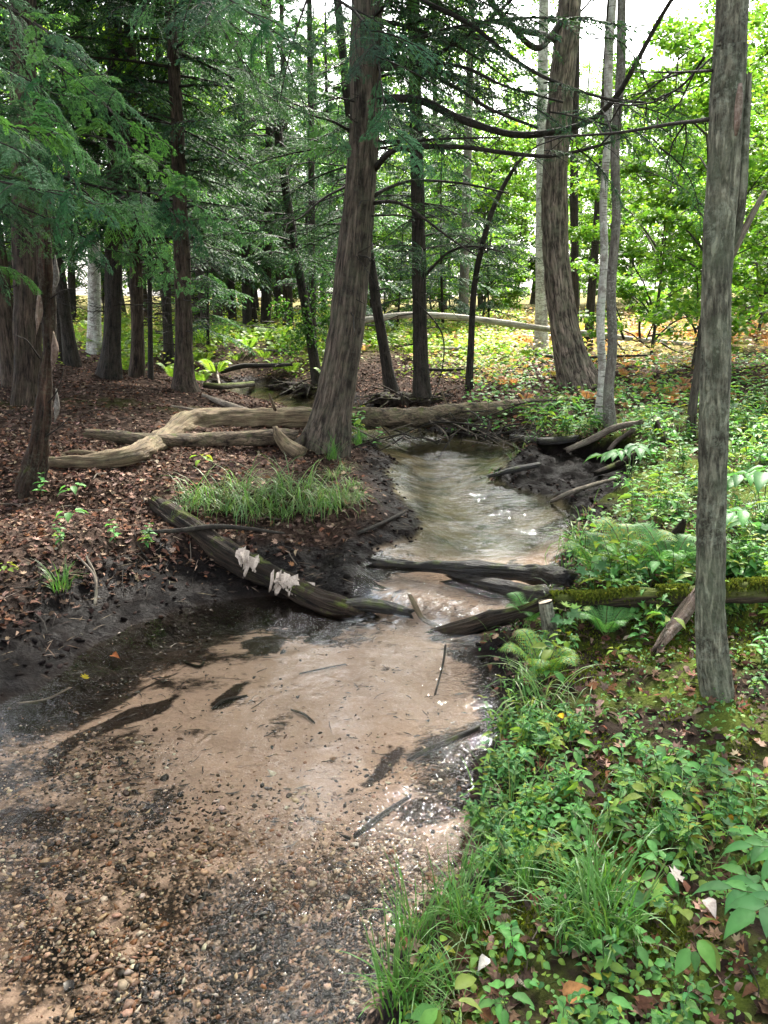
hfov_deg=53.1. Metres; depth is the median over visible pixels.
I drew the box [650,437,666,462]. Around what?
leafy plant
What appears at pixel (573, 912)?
seedling
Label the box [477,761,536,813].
grass tuft
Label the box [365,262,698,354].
fallen log
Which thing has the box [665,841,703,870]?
herb
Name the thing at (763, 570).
leafy plant
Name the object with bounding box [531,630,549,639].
seedling
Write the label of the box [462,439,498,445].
brush stick
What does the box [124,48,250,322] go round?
hemlock tree
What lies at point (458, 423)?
brush stick
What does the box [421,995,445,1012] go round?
herb
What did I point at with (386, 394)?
root mound
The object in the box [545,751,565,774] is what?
leafy plant
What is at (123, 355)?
fern
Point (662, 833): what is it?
leafy plant
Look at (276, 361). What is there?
fern
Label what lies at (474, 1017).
herb
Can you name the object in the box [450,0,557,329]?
broadleaf tree
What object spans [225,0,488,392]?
hemlock tree
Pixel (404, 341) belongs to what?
fern
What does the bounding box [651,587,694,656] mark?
broken wood
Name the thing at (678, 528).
stump
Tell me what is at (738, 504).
leafy plant
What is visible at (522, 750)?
seedling
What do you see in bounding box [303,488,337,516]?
sedge clump
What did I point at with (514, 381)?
bracken
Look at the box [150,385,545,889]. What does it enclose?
water
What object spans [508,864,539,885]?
herb
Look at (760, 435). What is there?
leafy plant
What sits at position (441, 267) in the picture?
young hemlock
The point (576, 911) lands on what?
grass tuft
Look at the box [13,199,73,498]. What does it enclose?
dead snag
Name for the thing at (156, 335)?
fern
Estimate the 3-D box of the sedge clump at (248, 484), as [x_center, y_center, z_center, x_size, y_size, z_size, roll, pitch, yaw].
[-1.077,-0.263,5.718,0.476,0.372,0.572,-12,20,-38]
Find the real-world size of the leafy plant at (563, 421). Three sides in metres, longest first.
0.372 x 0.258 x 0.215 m
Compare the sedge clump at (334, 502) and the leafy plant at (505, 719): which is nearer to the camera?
the leafy plant at (505, 719)
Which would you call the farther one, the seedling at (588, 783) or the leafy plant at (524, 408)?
the leafy plant at (524, 408)
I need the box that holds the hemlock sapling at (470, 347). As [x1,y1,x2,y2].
[445,157,554,389]
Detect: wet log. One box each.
[345,598,414,618]
[365,558,578,586]
[441,575,566,609]
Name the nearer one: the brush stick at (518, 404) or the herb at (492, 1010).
the herb at (492, 1010)
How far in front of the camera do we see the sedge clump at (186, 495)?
5.59 m
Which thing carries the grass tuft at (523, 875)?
on the ground at (440, 512)
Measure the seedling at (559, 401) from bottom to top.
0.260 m
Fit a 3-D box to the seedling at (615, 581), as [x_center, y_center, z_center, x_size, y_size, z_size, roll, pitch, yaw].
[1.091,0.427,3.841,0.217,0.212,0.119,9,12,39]
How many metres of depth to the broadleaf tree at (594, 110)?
44.97 m
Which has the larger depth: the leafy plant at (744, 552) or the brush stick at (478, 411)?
the brush stick at (478, 411)
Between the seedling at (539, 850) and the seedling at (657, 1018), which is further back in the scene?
the seedling at (539, 850)
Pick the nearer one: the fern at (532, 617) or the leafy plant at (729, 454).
the fern at (532, 617)
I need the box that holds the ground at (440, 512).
[0,288,767,1023]
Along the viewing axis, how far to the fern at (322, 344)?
16.91 m
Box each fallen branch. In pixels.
[146,524,284,533]
[170,405,195,409]
[201,394,248,408]
[215,364,221,390]
[220,363,292,373]
[355,511,405,534]
[408,367,477,371]
[434,347,489,351]
[535,352,648,358]
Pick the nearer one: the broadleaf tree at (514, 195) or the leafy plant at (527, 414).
the leafy plant at (527, 414)
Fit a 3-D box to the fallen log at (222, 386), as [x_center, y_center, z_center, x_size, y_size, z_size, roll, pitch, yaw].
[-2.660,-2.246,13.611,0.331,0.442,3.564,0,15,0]
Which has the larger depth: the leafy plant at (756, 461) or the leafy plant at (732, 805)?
the leafy plant at (756, 461)
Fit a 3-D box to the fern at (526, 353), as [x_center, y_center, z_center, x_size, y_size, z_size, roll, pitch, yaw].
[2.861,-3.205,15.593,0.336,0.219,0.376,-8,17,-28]
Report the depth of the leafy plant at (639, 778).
2.45 m
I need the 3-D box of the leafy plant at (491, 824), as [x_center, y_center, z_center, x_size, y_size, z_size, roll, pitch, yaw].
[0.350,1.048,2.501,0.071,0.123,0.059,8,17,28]
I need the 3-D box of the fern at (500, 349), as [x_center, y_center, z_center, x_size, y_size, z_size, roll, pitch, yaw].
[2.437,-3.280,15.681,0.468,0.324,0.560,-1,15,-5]
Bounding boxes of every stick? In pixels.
[0,500,36,504]
[17,687,71,704]
[39,522,80,542]
[53,505,98,510]
[75,554,97,604]
[85,555,97,605]
[95,418,133,422]
[134,532,159,570]
[184,661,204,667]
[211,695,248,709]
[237,519,274,527]
[243,508,281,519]
[281,541,304,561]
[290,708,314,723]
[299,663,345,673]
[352,421,417,452]
[353,427,407,447]
[353,794,411,838]
[380,435,403,450]
[386,415,471,439]
[386,427,425,447]
[402,427,437,443]
[403,431,420,452]
[406,725,480,761]
[407,594,440,626]
[422,415,490,427]
[429,420,450,449]
[431,421,498,435]
[434,644,446,695]
[438,426,461,458]
[441,418,498,442]
[444,428,472,442]
[460,415,469,435]
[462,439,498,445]
[463,409,496,426]
[468,427,540,446]
[469,420,525,432]
[472,428,522,450]
[474,393,556,422]
[474,426,527,441]
[476,415,504,443]
[479,417,493,440]
[479,430,508,448]
[493,423,519,437]
[498,432,530,445]
[504,425,554,457]
[516,399,555,436]
[526,916,546,968]
[598,639,653,641]
[653,972,713,1005]
[665,948,739,1005]
[742,935,759,999]
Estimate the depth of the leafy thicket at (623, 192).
38.52 m
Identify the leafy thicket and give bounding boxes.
[103,187,173,300]
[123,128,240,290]
[232,124,337,299]
[248,125,332,299]
[338,152,410,309]
[387,166,457,296]
[398,151,508,307]
[425,157,512,299]
[457,175,535,297]
[471,124,593,309]
[504,159,592,298]
[533,159,656,280]
[568,150,661,285]
[578,103,700,307]
[641,117,758,288]
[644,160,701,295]
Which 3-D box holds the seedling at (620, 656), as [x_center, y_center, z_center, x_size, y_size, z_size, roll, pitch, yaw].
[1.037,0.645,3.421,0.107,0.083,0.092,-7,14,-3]
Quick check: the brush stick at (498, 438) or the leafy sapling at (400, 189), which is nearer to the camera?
the brush stick at (498, 438)
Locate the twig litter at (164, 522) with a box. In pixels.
[0,377,486,666]
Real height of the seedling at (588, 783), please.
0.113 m
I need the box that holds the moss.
[402,526,767,1016]
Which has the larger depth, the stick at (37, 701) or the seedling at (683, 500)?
the seedling at (683, 500)
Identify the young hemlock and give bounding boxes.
[143,147,255,356]
[274,85,407,344]
[367,166,447,331]
[386,116,500,336]
[444,169,530,324]
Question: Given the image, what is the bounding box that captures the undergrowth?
[42,305,767,384]
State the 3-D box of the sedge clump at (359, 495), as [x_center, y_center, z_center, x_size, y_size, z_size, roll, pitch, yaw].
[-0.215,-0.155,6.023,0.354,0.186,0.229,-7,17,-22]
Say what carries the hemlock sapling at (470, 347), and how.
on the ground at (440, 512)
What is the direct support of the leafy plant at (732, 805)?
on the ground at (440, 512)
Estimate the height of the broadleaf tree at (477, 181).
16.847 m
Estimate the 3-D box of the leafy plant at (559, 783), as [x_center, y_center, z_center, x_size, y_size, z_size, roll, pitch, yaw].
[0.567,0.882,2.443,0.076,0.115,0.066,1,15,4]
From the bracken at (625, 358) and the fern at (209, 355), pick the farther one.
the fern at (209, 355)
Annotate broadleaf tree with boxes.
[0,0,244,354]
[0,1,54,300]
[0,25,83,218]
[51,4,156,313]
[256,61,326,212]
[260,10,346,300]
[286,13,409,222]
[307,39,406,304]
[378,0,527,311]
[380,151,429,305]
[383,134,410,306]
[425,96,473,238]
[442,5,535,313]
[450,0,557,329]
[462,0,597,389]
[471,117,535,296]
[475,123,534,298]
[485,11,596,303]
[486,0,591,319]
[525,25,629,256]
[533,0,548,349]
[568,72,613,304]
[578,40,665,225]
[583,36,686,301]
[630,0,766,247]
[637,60,707,293]
[680,2,767,202]
[688,0,767,303]
[711,0,767,316]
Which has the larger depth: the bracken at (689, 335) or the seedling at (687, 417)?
the bracken at (689, 335)
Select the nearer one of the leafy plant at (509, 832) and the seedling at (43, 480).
the leafy plant at (509, 832)
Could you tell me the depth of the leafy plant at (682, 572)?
3.81 m
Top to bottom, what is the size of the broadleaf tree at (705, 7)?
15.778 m
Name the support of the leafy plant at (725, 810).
on the ground at (440, 512)
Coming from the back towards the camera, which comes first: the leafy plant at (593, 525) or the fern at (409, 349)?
the fern at (409, 349)
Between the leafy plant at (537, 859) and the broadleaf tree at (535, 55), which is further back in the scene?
the broadleaf tree at (535, 55)
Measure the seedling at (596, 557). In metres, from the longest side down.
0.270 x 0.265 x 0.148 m
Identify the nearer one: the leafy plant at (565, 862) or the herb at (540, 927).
the herb at (540, 927)
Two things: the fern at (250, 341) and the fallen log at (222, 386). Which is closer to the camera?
the fallen log at (222, 386)
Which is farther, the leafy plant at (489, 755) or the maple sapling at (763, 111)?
the maple sapling at (763, 111)
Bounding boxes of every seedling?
[0,562,18,576]
[32,472,47,495]
[52,523,65,547]
[54,508,87,533]
[58,483,85,500]
[105,519,120,541]
[139,523,155,548]
[189,454,212,469]
[411,973,482,1023]
[417,935,454,970]
[469,886,508,919]
[477,978,533,1023]
[478,982,509,1010]
[483,828,523,877]
[501,742,538,759]
[509,746,534,768]
[514,668,542,699]
[515,825,553,850]
[528,665,565,694]
[530,638,570,682]
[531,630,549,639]
[531,885,570,911]
[532,733,561,766]
[532,830,560,876]
[539,720,562,745]
[549,629,580,649]
[550,601,581,637]
[550,996,582,1023]
[552,731,595,767]
[552,804,598,838]
[553,400,578,414]
[553,899,583,923]
[556,394,581,410]
[564,768,594,797]
[565,602,590,635]
[566,1007,589,1023]
[572,421,586,430]
[574,552,610,587]
[579,575,626,589]
[582,991,633,1023]
[588,741,620,768]
[590,972,630,1008]
[591,539,620,576]
[603,852,624,884]
[603,888,640,910]
[606,646,629,660]
[608,560,632,587]
[609,475,629,490]
[609,732,650,763]
[609,767,648,803]
[614,394,626,401]
[615,925,655,967]
[616,768,666,805]
[619,783,681,829]
[620,828,661,855]
[620,873,666,926]
[623,881,672,917]
[626,554,662,572]
[629,602,646,621]
[631,415,658,443]
[633,377,649,389]
[635,734,671,759]
[638,412,661,438]
[638,851,685,895]
[639,556,674,587]
[646,507,669,524]
[646,611,685,639]
[649,490,689,522]
[649,1011,668,1023]
[653,900,681,925]
[661,406,682,427]
[662,376,681,387]
[662,756,705,781]
[663,782,703,814]
[670,490,689,501]
[670,555,695,581]
[674,498,694,507]
[675,568,695,582]
[675,908,719,975]
[681,413,698,438]
[689,447,697,454]
[706,763,741,797]
[708,816,743,864]
[725,603,739,618]
[726,522,751,537]
[726,551,765,575]
[726,556,749,577]
[730,401,739,412]
[731,410,755,432]
[734,420,754,429]
[736,530,767,548]
[737,526,767,556]
[738,522,767,537]
[742,505,765,518]
[744,446,766,464]
[746,498,763,508]
[758,609,767,623]
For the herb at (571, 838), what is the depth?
2.19 m
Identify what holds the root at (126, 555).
on the ground at (440, 512)
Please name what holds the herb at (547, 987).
on the ground at (440, 512)
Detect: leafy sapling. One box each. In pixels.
[2,169,12,294]
[61,169,152,314]
[128,198,239,315]
[210,213,253,317]
[260,217,300,304]
[294,198,381,303]
[367,193,436,323]
[380,155,481,308]
[401,112,569,316]
[474,219,533,312]
[524,202,589,299]
[568,173,667,309]
[616,188,696,307]
[732,93,767,314]
[735,179,767,312]
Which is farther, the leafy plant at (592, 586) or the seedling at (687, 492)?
the seedling at (687, 492)
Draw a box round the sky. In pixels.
[2,0,767,298]
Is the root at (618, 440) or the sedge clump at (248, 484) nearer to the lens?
the sedge clump at (248, 484)
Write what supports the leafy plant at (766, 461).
on the ground at (440, 512)
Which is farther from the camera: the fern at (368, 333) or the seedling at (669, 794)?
the fern at (368, 333)
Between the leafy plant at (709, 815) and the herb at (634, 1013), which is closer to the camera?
the herb at (634, 1013)
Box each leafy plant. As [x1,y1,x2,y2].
[351,405,368,440]
[373,427,384,447]
[459,793,480,829]
[460,883,482,919]
[464,775,494,832]
[466,798,489,816]
[469,759,496,790]
[472,814,493,844]
[474,830,506,882]
[476,731,516,775]
[478,695,515,746]
[484,767,500,794]
[484,818,500,843]
[489,801,502,823]
[489,851,501,873]
[492,817,524,861]
[493,792,520,828]
[493,810,522,864]
[495,706,520,735]
[495,920,526,963]
[496,763,508,788]
[497,753,513,785]
[498,675,533,717]
[498,743,530,783]
[501,852,521,881]
[502,764,527,790]
[506,709,521,734]
[510,700,539,747]
[510,794,548,840]
[514,767,542,816]
[515,758,525,780]
[516,396,531,416]
[516,724,533,748]
[516,824,565,874]
[516,828,554,877]
[518,706,537,727]
[518,798,534,824]
[518,822,531,841]
[520,709,533,731]
[520,719,538,746]
[521,403,534,423]
[526,719,541,746]
[526,805,548,840]
[528,397,556,432]
[529,632,556,664]
[529,720,563,754]
[530,630,551,657]
[531,697,556,732]
[532,655,544,683]
[534,765,554,805]
[535,802,554,828]
[541,388,558,418]
[541,698,566,725]
[544,778,561,807]
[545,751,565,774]
[546,834,572,874]
[547,848,595,887]
[549,760,571,791]
[550,997,575,1023]
[551,383,571,408]
[552,772,570,801]
[553,404,571,434]
[553,417,567,435]
[553,695,593,739]
[554,740,587,804]
[557,623,564,635]
[557,917,593,954]
[558,414,574,435]
[559,781,570,800]
[560,524,590,560]
[561,411,575,434]
[561,617,577,637]
[565,392,582,413]
[565,711,593,745]
[565,803,584,828]
[566,633,579,651]
[569,792,590,819]
[572,392,586,415]
[572,989,626,1023]
[574,412,583,434]
[578,411,591,434]
[580,569,600,589]
[583,402,601,433]
[583,507,611,549]
[590,923,626,981]
[591,785,634,841]
[593,406,605,428]
[593,531,640,587]
[596,577,633,620]
[597,553,621,578]
[603,567,647,613]
[606,1004,629,1023]
[607,735,633,786]
[608,902,632,945]
[617,409,630,434]
[618,472,651,523]
[620,547,651,586]
[620,702,640,736]
[624,538,656,582]
[624,750,653,800]
[624,763,642,792]
[628,618,650,641]
[628,722,643,748]
[631,581,677,631]
[633,575,650,612]
[634,403,645,427]
[634,821,653,848]
[635,410,647,436]
[637,408,668,439]
[640,493,656,511]
[640,553,661,583]
[641,404,686,452]
[643,396,659,421]
[643,439,655,462]
[644,744,688,792]
[645,388,670,417]
[645,486,670,514]
[646,788,679,848]
[647,813,665,840]
[648,404,669,437]
[648,455,674,497]
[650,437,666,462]
[651,492,673,525]
[651,550,672,582]
[652,486,670,508]
[655,378,666,393]
[655,611,670,632]
[657,975,699,1023]
[658,471,694,512]
[658,793,697,831]
[659,374,675,399]
[660,571,674,607]
[660,759,708,810]
[661,544,694,584]
[663,555,695,583]
[666,799,684,816]
[666,804,679,834]
[668,820,692,851]
[669,503,686,522]
[671,496,696,521]
[671,814,707,871]
[673,389,685,405]
[673,431,691,467]
[673,567,691,585]
[673,816,703,862]
[681,415,696,441]
[683,464,697,494]
[683,540,695,567]
[696,741,731,788]
[701,784,724,838]
[714,774,726,786]
[714,791,733,826]
[716,777,743,814]
[725,533,760,578]
[725,544,735,577]
[725,580,745,620]
[725,795,746,823]
[726,532,756,571]
[727,445,734,473]
[727,489,738,506]
[727,535,741,576]
[728,415,765,467]
[728,432,739,459]
[728,489,750,519]
[728,530,764,563]
[729,394,751,430]
[729,408,739,439]
[730,369,746,409]
[731,359,741,387]
[732,523,757,549]
[732,798,753,824]
[732,825,767,869]
[733,560,767,614]
[734,461,746,475]
[734,539,767,577]
[735,405,767,450]
[735,760,767,794]
[736,401,753,432]
[736,456,750,474]
[737,435,767,469]
[738,423,767,460]
[739,545,750,565]
[744,374,767,404]
[745,552,766,575]
[746,409,763,443]
[746,629,767,663]
[747,505,760,529]
[748,381,767,406]
[748,669,767,695]
[750,403,766,433]
[750,406,767,438]
[750,800,767,821]
[751,544,767,577]
[752,392,767,418]
[752,496,767,521]
[754,502,767,532]
[755,778,767,819]
[757,431,767,447]
[757,504,767,532]
[758,439,767,467]
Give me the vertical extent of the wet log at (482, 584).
0.334 m
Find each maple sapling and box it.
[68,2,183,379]
[568,1,764,359]
[579,6,767,370]
[674,59,767,340]
[696,109,767,324]
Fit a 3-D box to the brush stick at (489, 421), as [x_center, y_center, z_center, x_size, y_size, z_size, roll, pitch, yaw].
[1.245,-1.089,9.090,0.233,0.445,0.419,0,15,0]
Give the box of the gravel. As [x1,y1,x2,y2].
[0,707,474,1023]
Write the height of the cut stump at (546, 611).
0.350 m
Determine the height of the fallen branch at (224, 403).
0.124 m
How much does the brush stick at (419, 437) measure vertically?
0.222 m
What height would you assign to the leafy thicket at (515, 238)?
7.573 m
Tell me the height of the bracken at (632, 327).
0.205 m
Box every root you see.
[0,587,36,591]
[32,612,49,639]
[109,553,141,559]
[272,426,307,457]
[294,430,306,445]
[487,462,541,477]
[509,434,578,444]
[549,478,616,503]
[564,419,643,452]
[592,451,644,476]
[607,428,635,450]
[651,414,666,443]
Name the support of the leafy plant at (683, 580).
on the ground at (440, 512)
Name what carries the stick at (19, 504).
on the ground at (440, 512)
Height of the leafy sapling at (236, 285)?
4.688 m
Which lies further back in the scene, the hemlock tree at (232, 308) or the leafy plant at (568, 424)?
the hemlock tree at (232, 308)
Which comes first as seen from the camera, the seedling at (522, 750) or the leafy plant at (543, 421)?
the seedling at (522, 750)
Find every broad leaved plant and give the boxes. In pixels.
[584,443,650,482]
[686,506,761,564]
[687,465,767,521]
[692,864,767,939]
[722,825,767,882]
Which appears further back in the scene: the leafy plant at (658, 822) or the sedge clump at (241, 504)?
the sedge clump at (241, 504)
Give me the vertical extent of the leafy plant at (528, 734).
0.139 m
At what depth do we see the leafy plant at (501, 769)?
2.66 m
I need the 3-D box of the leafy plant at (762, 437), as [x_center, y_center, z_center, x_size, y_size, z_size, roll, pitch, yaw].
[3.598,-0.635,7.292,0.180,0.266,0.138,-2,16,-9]
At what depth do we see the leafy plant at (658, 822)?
2.19 m
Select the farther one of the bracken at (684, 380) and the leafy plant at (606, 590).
the bracken at (684, 380)
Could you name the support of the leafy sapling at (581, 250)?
on the ground at (440, 512)
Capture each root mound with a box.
[259,380,291,391]
[272,377,310,394]
[288,383,317,399]
[355,389,395,406]
[372,382,449,407]
[406,386,461,405]
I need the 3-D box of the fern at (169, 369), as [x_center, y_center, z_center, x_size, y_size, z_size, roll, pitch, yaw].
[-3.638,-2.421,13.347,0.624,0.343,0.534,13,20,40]
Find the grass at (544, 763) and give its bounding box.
[342,417,767,1023]
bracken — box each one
[361,343,370,350]
[492,376,509,386]
[504,334,526,342]
[504,378,518,383]
[515,368,526,373]
[515,393,533,399]
[516,334,533,342]
[578,389,596,400]
[618,357,633,361]
[619,368,631,376]
[625,331,646,342]
[628,324,637,330]
[629,383,643,390]
[630,331,652,336]
[631,391,649,399]
[649,386,662,395]
[659,362,667,367]
[660,394,680,402]
[665,387,683,397]
[673,392,689,398]
[675,377,690,383]
[676,385,689,391]
[685,330,697,337]
[748,331,761,337]
[758,339,767,348]
[760,332,767,338]
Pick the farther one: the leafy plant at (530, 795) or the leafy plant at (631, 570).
the leafy plant at (631, 570)
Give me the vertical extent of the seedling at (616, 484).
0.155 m
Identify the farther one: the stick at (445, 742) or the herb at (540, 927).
the stick at (445, 742)
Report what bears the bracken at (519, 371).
on the ground at (440, 512)
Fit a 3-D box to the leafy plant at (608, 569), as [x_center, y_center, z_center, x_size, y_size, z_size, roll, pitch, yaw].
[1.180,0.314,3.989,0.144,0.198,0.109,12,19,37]
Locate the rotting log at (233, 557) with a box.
[147,495,379,621]
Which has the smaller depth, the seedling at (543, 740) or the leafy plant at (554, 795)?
the leafy plant at (554, 795)
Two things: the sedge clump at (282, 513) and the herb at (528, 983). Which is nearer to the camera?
the herb at (528, 983)
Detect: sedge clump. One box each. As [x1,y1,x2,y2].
[160,484,206,514]
[163,462,250,520]
[170,475,209,505]
[189,465,277,524]
[200,476,232,494]
[202,473,247,510]
[208,486,240,519]
[210,451,269,493]
[220,476,273,512]
[230,455,326,511]
[232,484,283,523]
[247,484,274,494]
[249,491,288,519]
[250,454,342,519]
[263,486,307,525]
[268,466,303,496]
[278,478,343,522]
[290,471,375,521]
[294,473,322,488]
[300,475,348,493]
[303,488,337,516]
[322,461,346,478]
[326,477,363,502]
[328,481,368,508]
[337,458,360,471]
[341,477,364,491]
[345,486,371,500]
[480,635,603,732]
[542,520,603,561]
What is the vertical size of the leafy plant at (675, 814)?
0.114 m
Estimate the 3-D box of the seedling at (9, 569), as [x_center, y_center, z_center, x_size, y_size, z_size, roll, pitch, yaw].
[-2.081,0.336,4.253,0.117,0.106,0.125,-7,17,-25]
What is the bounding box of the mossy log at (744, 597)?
[546,581,767,611]
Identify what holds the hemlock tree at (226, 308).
on the ground at (440, 512)
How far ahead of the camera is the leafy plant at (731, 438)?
6.65 m
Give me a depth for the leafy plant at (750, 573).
3.76 m
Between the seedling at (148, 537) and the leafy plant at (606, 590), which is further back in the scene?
the seedling at (148, 537)
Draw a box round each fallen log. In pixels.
[49,390,570,468]
[82,428,298,446]
[202,381,255,389]
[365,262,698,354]
[425,592,559,640]
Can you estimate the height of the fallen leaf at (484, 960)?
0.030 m
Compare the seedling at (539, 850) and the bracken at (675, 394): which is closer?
the seedling at (539, 850)
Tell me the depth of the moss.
2.89 m
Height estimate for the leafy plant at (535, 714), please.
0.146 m
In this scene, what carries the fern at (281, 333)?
on the ground at (440, 512)
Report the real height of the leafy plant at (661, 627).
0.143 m
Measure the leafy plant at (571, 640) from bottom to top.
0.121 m
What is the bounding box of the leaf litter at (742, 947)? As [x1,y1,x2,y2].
[0,345,767,1023]
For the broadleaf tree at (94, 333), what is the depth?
16.03 m
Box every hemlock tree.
[0,0,141,406]
[0,0,167,386]
[0,0,169,367]
[0,0,248,305]
[0,0,271,377]
[0,0,292,379]
[0,0,310,392]
[0,12,76,291]
[5,6,104,322]
[37,7,79,360]
[44,1,284,365]
[60,63,143,297]
[71,26,172,325]
[79,35,160,303]
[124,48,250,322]
[126,9,253,327]
[128,0,705,458]
[144,6,268,332]
[156,12,282,325]
[169,1,348,384]
[171,2,319,332]
[193,0,330,325]
[193,11,282,323]
[202,26,295,323]
[210,16,272,313]
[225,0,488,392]
[228,0,338,329]
[229,80,281,312]
[241,5,321,319]
[252,0,342,315]
[291,0,337,341]
[291,0,541,406]
[292,3,339,315]
[298,0,389,290]
[328,72,428,314]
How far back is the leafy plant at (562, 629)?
3.68 m
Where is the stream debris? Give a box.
[0,597,512,1023]
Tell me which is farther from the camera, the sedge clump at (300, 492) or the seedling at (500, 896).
the sedge clump at (300, 492)
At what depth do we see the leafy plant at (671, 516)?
5.03 m
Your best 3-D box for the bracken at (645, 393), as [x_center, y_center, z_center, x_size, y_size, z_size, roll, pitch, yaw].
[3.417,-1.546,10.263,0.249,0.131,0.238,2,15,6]
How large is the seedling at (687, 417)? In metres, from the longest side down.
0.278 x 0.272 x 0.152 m
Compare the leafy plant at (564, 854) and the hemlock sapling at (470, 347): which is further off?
the hemlock sapling at (470, 347)
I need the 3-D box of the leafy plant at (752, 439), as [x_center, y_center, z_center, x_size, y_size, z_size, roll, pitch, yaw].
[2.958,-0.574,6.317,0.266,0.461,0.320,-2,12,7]
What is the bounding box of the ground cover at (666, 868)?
[392,350,767,1023]
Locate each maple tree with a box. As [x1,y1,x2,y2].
[505,0,767,702]
[584,0,608,350]
[602,0,625,427]
[685,314,700,437]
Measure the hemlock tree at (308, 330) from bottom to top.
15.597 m
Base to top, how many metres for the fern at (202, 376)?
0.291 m
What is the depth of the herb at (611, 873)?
2.10 m
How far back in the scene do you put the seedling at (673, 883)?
2.03 m
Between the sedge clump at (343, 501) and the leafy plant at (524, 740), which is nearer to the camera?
the leafy plant at (524, 740)
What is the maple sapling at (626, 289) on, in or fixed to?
on the ground at (440, 512)
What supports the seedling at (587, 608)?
on the ground at (440, 512)
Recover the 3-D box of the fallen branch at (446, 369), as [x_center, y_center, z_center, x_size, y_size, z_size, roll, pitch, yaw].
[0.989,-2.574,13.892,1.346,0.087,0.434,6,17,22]
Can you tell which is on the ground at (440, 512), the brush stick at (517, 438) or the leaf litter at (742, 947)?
the leaf litter at (742, 947)
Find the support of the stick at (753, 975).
on the ground at (440, 512)
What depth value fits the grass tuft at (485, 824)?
2.49 m
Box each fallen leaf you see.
[110,651,118,657]
[478,954,489,970]
[562,980,590,1003]
[669,866,684,881]
[702,897,716,918]
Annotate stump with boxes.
[538,599,558,649]
[656,519,685,553]
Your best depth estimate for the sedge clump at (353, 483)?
6.34 m
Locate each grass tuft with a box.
[31,557,87,592]
[311,434,346,460]
[332,879,470,1023]
[351,423,373,446]
[353,897,478,1015]
[362,847,467,962]
[410,936,471,1014]
[416,842,488,920]
[420,823,538,940]
[452,829,494,881]
[457,793,507,846]
[462,821,582,904]
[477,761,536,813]
[510,814,676,964]
[512,850,594,924]
[526,810,686,914]
[537,829,642,937]
[542,895,598,957]
[573,873,677,955]
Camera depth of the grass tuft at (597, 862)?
1.99 m
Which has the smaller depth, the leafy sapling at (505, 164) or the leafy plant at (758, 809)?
the leafy plant at (758, 809)
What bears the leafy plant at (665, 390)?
on the ground at (440, 512)
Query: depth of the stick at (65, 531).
4.86 m
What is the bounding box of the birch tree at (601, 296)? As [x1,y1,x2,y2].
[593,0,616,421]
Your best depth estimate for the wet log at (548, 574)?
4.65 m
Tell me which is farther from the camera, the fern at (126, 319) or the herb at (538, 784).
the fern at (126, 319)
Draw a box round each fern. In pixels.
[75,334,86,342]
[77,320,86,328]
[121,317,128,323]
[121,331,130,340]
[121,334,128,342]
[121,339,130,352]
[121,353,129,360]
[122,359,129,372]
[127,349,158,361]
[144,332,162,340]
[145,338,162,350]
[145,345,162,353]
[155,362,173,376]
[193,332,213,344]
[193,350,213,361]
[195,370,211,382]
[198,359,230,376]
[205,344,218,352]
[211,325,227,331]
[212,333,226,344]
[227,352,243,361]
[232,332,252,341]
[236,322,254,329]
[237,336,263,350]
[240,324,263,334]
[242,331,264,339]
[253,346,274,359]
[254,327,282,340]
[263,358,293,371]
[265,340,286,349]
[269,328,287,340]
[270,331,296,347]
[281,362,301,373]
[292,341,306,350]
[317,342,325,351]
[318,350,324,362]
[363,340,377,349]
[364,331,376,338]
[387,334,405,344]
[388,333,403,343]
[394,338,412,345]
[404,346,412,356]
[429,345,439,354]
[436,339,453,346]
[446,339,467,350]
[455,348,475,359]
[479,346,494,352]
[481,334,499,342]
[492,344,512,357]
[494,341,515,348]
[499,628,579,679]
[507,591,539,624]
[512,343,527,350]
[518,347,539,357]
[519,349,532,356]
[532,347,548,355]
[562,532,636,570]
[579,605,637,635]
[591,517,677,568]
[628,523,695,570]
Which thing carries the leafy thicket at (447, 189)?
on the ground at (440, 512)
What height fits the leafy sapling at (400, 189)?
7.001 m
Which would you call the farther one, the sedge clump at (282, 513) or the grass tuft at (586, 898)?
the sedge clump at (282, 513)
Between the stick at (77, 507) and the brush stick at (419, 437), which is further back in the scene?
the brush stick at (419, 437)
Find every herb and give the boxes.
[401,1004,415,1023]
[413,954,433,970]
[417,978,454,1023]
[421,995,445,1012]
[451,1011,479,1023]
[454,965,488,992]
[463,938,498,975]
[466,939,497,974]
[467,916,495,940]
[467,970,484,992]
[471,1004,512,1023]
[478,880,505,911]
[482,885,498,897]
[485,874,506,885]
[486,785,507,799]
[486,900,522,926]
[492,927,516,947]
[500,965,538,991]
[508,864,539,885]
[514,945,549,977]
[515,772,550,790]
[527,938,564,968]
[531,913,558,935]
[532,769,554,782]
[532,971,564,993]
[537,876,563,898]
[538,915,564,929]
[549,914,601,955]
[550,813,590,838]
[551,723,569,740]
[551,793,584,818]
[552,796,590,812]
[560,817,574,835]
[560,836,593,866]
[561,830,584,851]
[566,1004,596,1023]
[569,854,615,877]
[570,840,609,870]
[574,957,615,988]
[580,981,625,1010]
[588,911,627,934]
[612,884,654,922]
[612,959,645,992]
[613,788,642,805]
[614,806,650,830]
[616,642,641,655]
[616,801,642,818]
[618,955,669,986]
[628,745,656,755]
[628,1010,655,1023]
[630,622,649,630]
[631,817,656,838]
[636,750,662,764]
[636,844,662,868]
[636,988,700,1023]
[640,814,658,826]
[646,849,681,869]
[647,941,674,962]
[650,892,677,914]
[651,958,710,1004]
[655,980,678,1009]
[657,744,683,762]
[657,974,698,1005]
[658,1002,693,1022]
[663,891,699,917]
[665,736,698,754]
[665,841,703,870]
[672,432,690,441]
[672,764,705,787]
[677,998,714,1023]
[685,894,705,909]
[686,868,717,886]
[689,857,712,870]
[701,881,720,897]
[707,786,736,808]
[715,848,753,874]
[745,782,767,797]
[746,631,767,639]

